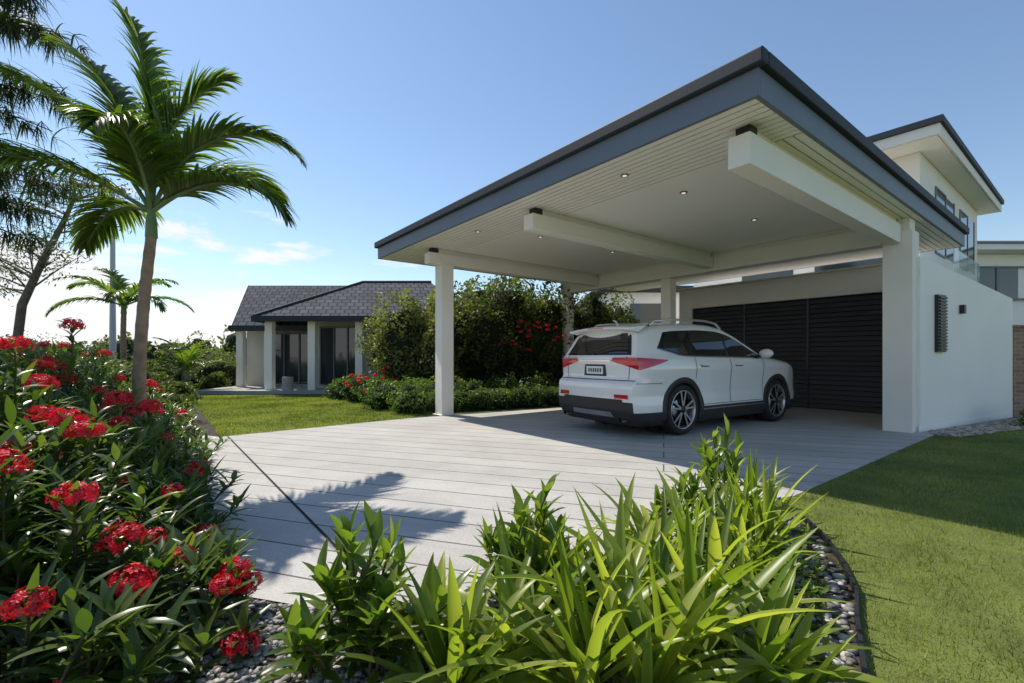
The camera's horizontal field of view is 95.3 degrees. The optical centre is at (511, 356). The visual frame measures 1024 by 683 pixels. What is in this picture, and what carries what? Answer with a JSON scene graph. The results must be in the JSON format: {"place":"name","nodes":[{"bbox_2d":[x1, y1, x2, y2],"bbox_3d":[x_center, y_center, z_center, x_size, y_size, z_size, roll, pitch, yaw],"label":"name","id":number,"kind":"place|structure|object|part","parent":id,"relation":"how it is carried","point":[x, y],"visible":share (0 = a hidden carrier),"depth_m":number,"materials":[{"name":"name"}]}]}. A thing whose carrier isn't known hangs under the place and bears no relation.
{"place":"outdoors","nodes":[
{"label":"outdoors","id":0,"kind":"place"},
{"bbox_2d":[0,408,238,682],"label":"flower bed soil","id":1,"kind":"structure","parent":0,"point":[201,420],"depth_m":7.80,"materials":[{"name":"brown soil"}]},
{"bbox_2d":[0,0,121,265],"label":"pine tree","id":2,"kind":"object","parent":1,"relation":"on","point":[12,26],"visible":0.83,"depth_m":7.33,"materials":[{"name":"green plant"}]},
{"bbox_2d":[0,147,141,349],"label":"gum tree","id":3,"kind":"object","parent":1,"relation":"on","point":[34,276],"visible":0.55,"depth_m":13.94,"materials":[{"name":"green plant"}]},
{"bbox_2d":[0,317,271,682],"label":"flowering shrub","id":4,"kind":"object","parent":1,"relation":"on","point":[82,497],"visible":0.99,"depth_m":1.85,"materials":[{"name":"green plant"}]},
{"bbox_2d":[0,0,306,467],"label":"palm tree","id":5,"kind":"object","parent":1,"relation":"on","point":[150,150],"visible":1,"depth_m":4.95,"materials":[{"name":"green plant"}]},
{"bbox_2d":[186,394,418,436],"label":"lawn","id":6,"kind":"structure","parent":0,"point":[264,428],"depth_m":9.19,"materials":[{"name":"green plant"}]},
{"bbox_2d":[0,0,1023,348],"label":"sky","id":7,"kind":"structure","parent":0,"point":[397,112],"materials":[{"name":"blue"}]},
{"bbox_2d":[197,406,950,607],"bbox_3d":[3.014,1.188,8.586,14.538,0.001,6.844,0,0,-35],"label":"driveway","id":8,"kind":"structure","parent":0,"point":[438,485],"depth_m":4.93,"materials":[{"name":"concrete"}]},
{"bbox_2d":[227,436,360,572],"bbox_3d":[-2.419,1.184,4.620,0.020,0.001,5.975,0,0,-38],"label":"driveway joint","id":9,"kind":"object","parent":8,"relation":"on","point":[295,505],"visible":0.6,"depth_m":3.89,"materials":[{"name":"black"}]},
{"bbox_2d":[374,46,969,432],"bbox_3d":[3.006,-0.685,9.894,8.923,3.770,8.419,0,0,-38],"label":"carport","id":10,"kind":"object","parent":8,"relation":"on","point":[760,160],"visible":0.97,"depth_m":7.08,"materials":[{"name":"grey paint"}]},
{"bbox_2d":[559,319,793,434],"bbox_3d":[3.233,0.304,8.602,4.872,1.868,2.320,0,0,-33],"label":"parked car","id":11,"kind":"object","parent":8,"relation":"on","point":[676,378],"visible":1,"depth_m":7.30,"materials":[{"name":"white paint"}]},
{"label":"windows","id":12,"kind":"part","parent":11,"relation":"part of","materials":[{"name":"black glass"}]},
{"bbox_2d":[155,363,1023,609],"bbox_3d":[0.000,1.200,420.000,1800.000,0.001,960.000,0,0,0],"label":"ground","id":13,"kind":"structure","parent":0,"point":[427,413],"depth_m":10.67,"materials":[{"name":"green plant"}]},
{"bbox_2d":[76,183,116,358],"bbox_3d":[-17.880,-3.100,20.000,1.840,8.600,0.280,0,0,0],"label":"street lamp","id":14,"kind":"object","parent":13,"relation":"on","point":[112,327],"visible":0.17,"depth_m":19.93,"materials":[{"name":"grey metal"}]},
{"bbox_2d":[44,267,194,362],"bbox_3d":[-13.320,-0.965,15.977,3.857,4.360,3.602,0,0,0],"label":"palm tree","id":15,"kind":"object","parent":13,"relation":"on","point":[121,295],"visible":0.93,"depth_m":15.88,"materials":[{"name":"green plant"}]},
{"bbox_2d":[2,330,246,420],"bbox_3d":[-12.098,0.199,13.864,9.245,2.556,17.008,0,0,-38],"label":"garden shrub","id":16,"kind":"object","parent":13,"relation":"on","point":[217,375],"visible":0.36,"depth_m":15.66,"materials":[{"name":"green plant"}]},
{"bbox_2d":[39,325,246,368],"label":"distant trees","id":17,"kind":"object","parent":13,"relation":"on","point":[229,345],"visible":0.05,"depth_m":47.32,"materials":[{"name":"green plant"}]},
{"bbox_2d":[147,337,236,386],"bbox_3d":[-10.981,0.317,15.641,2.742,1.942,2.804,0,0,0],"label":"palm tree","id":18,"kind":"object","parent":13,"relation":"on","point":[186,359],"visible":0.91,"depth_m":15.42,"materials":[{"name":"green plant"}]},
{"bbox_2d":[193,386,330,393],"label":"porch slab","id":19,"kind":"structure","parent":13,"relation":"on","point":[258,390],"depth_m":15.06,"materials":[{"name":"grey concrete"}]},
{"bbox_2d":[282,377,292,390],"bbox_3d":[-7.300,0.865,15.200,0.340,0.430,0.340,0,0,0],"label":"planter pot","id":20,"kind":"object","parent":19,"relation":"on","point":[287,383],"visible":0.97,"depth_m":15.06,"materials":[{"name":"concrete"}]},
{"bbox_2d":[236,321,364,389],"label":"porch posts","id":21,"kind":"object","parent":13,"relation":"on","point":[269,357],"visible":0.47,"depth_m":15.23,"materials":[{"name":"white paint"}]},
{"bbox_2d":[247,321,465,387],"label":"house walls","id":22,"kind":"structure","parent":13,"relation":"on","point":[255,358],"depth_m":17.60,"materials":[{"name":"white paint"}]},
{"bbox_2d":[228,285,343,331],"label":"gable roof","id":23,"kind":"structure","parent":22,"relation":"on","point":[255,299],"depth_m":18.30,"materials":[{"name":"tile"}]},
{"bbox_2d":[275,328,375,384],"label":"windows","id":24,"kind":"structure","parent":22,"relation":"attached to","point":[291,355],"depth_m":16.12,"materials":[{"name":"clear glass"}]},
{"bbox_2d":[275,326,354,384],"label":"window frames","id":25,"kind":"structure","parent":24,"relation":"attached to","point":[333,327],"depth_m":16.08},
{"bbox_2d":[251,281,434,324],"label":"hip roof","id":26,"kind":"structure","parent":22,"relation":"on","point":[357,301],"depth_m":16.17,"materials":[{"name":"tile"}]},
{"bbox_2d":[354,287,480,383],"bbox_3d":[-2.621,-0.415,13.146,3.770,3.358,2.346,0,0,18],"label":"garden bush","id":27,"kind":"object","parent":13,"relation":"on","point":[402,343],"visible":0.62,"depth_m":12.58,"materials":[{"name":"green plant"}]},
{"bbox_2d":[322,371,557,413],"bbox_3d":[-1.486,0.790,11.671,7.738,1.043,4.372,0,0,0],"label":"garden shrub","id":28,"kind":"object","parent":13,"relation":"on","point":[407,396],"visible":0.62,"depth_m":10.94,"materials":[{"name":"green plant"}]},
{"bbox_2d":[344,319,570,391],"bbox_3d":[-0.660,-0.082,12.434,7.496,1.882,1.258,0,0,-10],"label":"red bougainvillea","id":29,"kind":"object","parent":28,"relation":"on","point":[363,390],"visible":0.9,"depth_m":12.59,"materials":[{"name":"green plant"}]},
{"bbox_2d":[426,384,559,410],"bbox_3d":[0.527,0.930,11.310,5.446,0.579,0.758,0,0,-27],"label":"hedge","id":30,"kind":"object","parent":13,"relation":"on","point":[536,396],"visible":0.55,"depth_m":10.78,"materials":[{"name":"green plant"}]},
{"bbox_2d":[454,275,560,307],"bbox_3d":[-0.345,-0.812,15.598,5.035,4.044,3.309,0,0,0],"label":"broadleaf tree","id":31,"kind":"object","parent":13,"relation":"on","point":[467,285],"visible":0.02,"depth_m":14.62,"materials":[{"name":"green plant"}]},
{"bbox_2d":[434,275,592,388],"bbox_3d":[0.027,-0.675,13.907,4.760,3.818,2.792,0,0,-23],"label":"garden bush","id":32,"kind":"object","parent":13,"relation":"on","point":[504,311],"visible":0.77,"depth_m":13.16,"materials":[{"name":"green plant"}]},
{"bbox_2d":[178,509,860,682],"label":"garden bed","id":33,"kind":"object","parent":13,"relation":"on","point":[270,658],"depth_m":2.11,"materials":[{"name":"grey gravel"}]},
{"bbox_2d":[141,596,629,682],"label":"gravel","id":34,"kind":"structure","parent":33,"relation":"on","point":[217,669],"depth_m":1.80,"materials":[{"name":"grey gravel"}]},
{"bbox_2d":[252,414,748,682],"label":"broad leaf plant","id":35,"kind":"object","parent":33,"relation":"on","point":[363,611],"visible":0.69,"depth_m":1.81,"materials":[{"name":"green plant"}]},
{"bbox_2d":[312,449,888,682],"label":"strap leaf plant","id":36,"kind":"object","parent":33,"relation":"on","point":[639,585],"visible":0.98,"depth_m":1.71,"materials":[{"name":"green plant"}]},
{"bbox_2d":[574,497,839,682],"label":"ground cover plant","id":37,"kind":"object","parent":33,"relation":"on","point":[822,589],"visible":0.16,"depth_m":2.09,"materials":[{"name":"green plant"}]},
{"bbox_2d":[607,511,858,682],"bbox_3d":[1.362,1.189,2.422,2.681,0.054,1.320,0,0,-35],"label":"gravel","id":38,"kind":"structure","parent":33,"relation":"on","point":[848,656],"depth_m":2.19,"materials":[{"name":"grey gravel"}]},
{"bbox_2d":[776,498,869,674],"bbox_3d":[1.707,1.175,2.469,0.196,0.050,2.810,0,0,22],"label":"garden edging","id":39,"kind":"object","parent":33,"relation":"on","point":[823,536],"visible":0.78,"depth_m":2.41,"materials":[{"name":"black metal"}]},
{"bbox_2d":[553,288,645,380],"bbox_3d":[2.668,-0.538,14.861,4.810,3.526,2.971,0,0,-40],"label":"garden bush","id":40,"kind":"object","parent":13,"relation":"on","point":[596,311],"visible":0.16,"depth_m":13.89,"materials":[{"name":"green plant"}]},
{"bbox_2d":[676,256,1012,431],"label":"garage","id":41,"kind":"structure","parent":13,"relation":"on","point":[820,332],"depth_m":9.98,"materials":[{"name":"white paint"}]},
{"bbox_2d":[693,292,881,413],"bbox_3d":[6.467,-0.080,11.436,0.100,2.560,4.400,0,0,-38],"label":"garage door","id":42,"kind":"structure","parent":41,"relation":"in","point":[832,346],"depth_m":10.63,"materials":[{"name":"black metal"}]},
{"bbox_2d":[1013,325,1023,416],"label":"brick wall","id":43,"kind":"structure","parent":13,"relation":"on","point":[1018,367],"depth_m":9.30,"materials":[{"name":"beige brick"}]},
{"label":"gravel bed","id":44,"kind":"object","parent":13,"relation":"on","visible":0},
{"bbox_2d":[928,417,1023,437],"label":"gravel","id":45,"kind":"structure","parent":44,"relation":"on","point":[1000,425],"depth_m":7.56,"materials":[{"name":"grey gravel"}]},
{"bbox_2d":[1010,408,1023,425],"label":"garden shrub","id":46,"kind":"object","parent":44,"relation":"on","point":[1021,420],"visible":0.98,"depth_m":7.92,"materials":[{"name":"green plant"}]},
{"bbox_2d":[599,293,678,322],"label":"house walls","id":47,"kind":"structure","parent":0,"point":[647,298],"depth_m":21.00,"materials":[{"name":"white paint"}]},
{"bbox_2d":[578,286,693,304],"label":"flat roof","id":48,"kind":"structure","parent":47,"relation":"on","point":[657,290],"depth_m":20.75,"materials":[{"name":"grey"}]},
{"bbox_2d":[631,304,660,323],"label":"windows","id":49,"kind":"structure","parent":47,"relation":"attached to","point":[646,313],"depth_m":20.95,"materials":[{"name":"grey glass"}]},
{"bbox_2d":[694,152,976,286],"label":"house walls","id":50,"kind":"structure","parent":0,"point":[921,169],"depth_m":13.94,"materials":[{"name":"white paint"}]},
{"bbox_2d":[742,189,973,280],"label":"windows","id":51,"kind":"structure","parent":50,"relation":"attached to","point":[949,207],"depth_m":14.86,"materials":[{"name":"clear glass"}]},
{"bbox_2d":[935,186,974,274],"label":"window frames","id":52,"kind":"structure","parent":51,"relation":"attached to","point":[938,253],"depth_m":15.33,"materials":[{"name":"black metal"}]},
{"bbox_2d":[882,134,998,215],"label":"soffit","id":53,"kind":"structure","parent":50,"relation":"attached to","point":[937,154],"depth_m":13.21,"materials":[{"name":"paint"}]},
{"bbox_2d":[785,429,1023,682],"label":"lawn","id":54,"kind":"structure","parent":0,"point":[922,598],"depth_m":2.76,"materials":[{"name":"green plant"}]},
{"bbox_2d":[867,114,1003,211],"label":"roof fascia","id":55,"kind":"structure","parent":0,"point":[940,125],"depth_m":12.05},
{"bbox_2d":[977,254,1023,324],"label":"house walls","id":56,"kind":"structure","parent":0,"point":[1003,260],"depth_m":20.00,"materials":[{"name":"white paint"}]},
{"bbox_2d":[977,268,1017,297],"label":"windows","id":57,"kind":"structure","parent":56,"relation":"attached to","point":[1007,282],"depth_m":19.93,"materials":[{"name":"grey glass"}]},
{"bbox_2d":[977,240,1023,253],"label":"flat roof","id":58,"kind":"structure","parent":56,"relation":"on","point":[1000,248],"depth_m":19.20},
{"bbox_2d":[977,241,1023,299],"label":"window trim","id":59,"kind":"structure","parent":58,"relation":"attached to","point":[1000,242],"depth_m":19.86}
]}

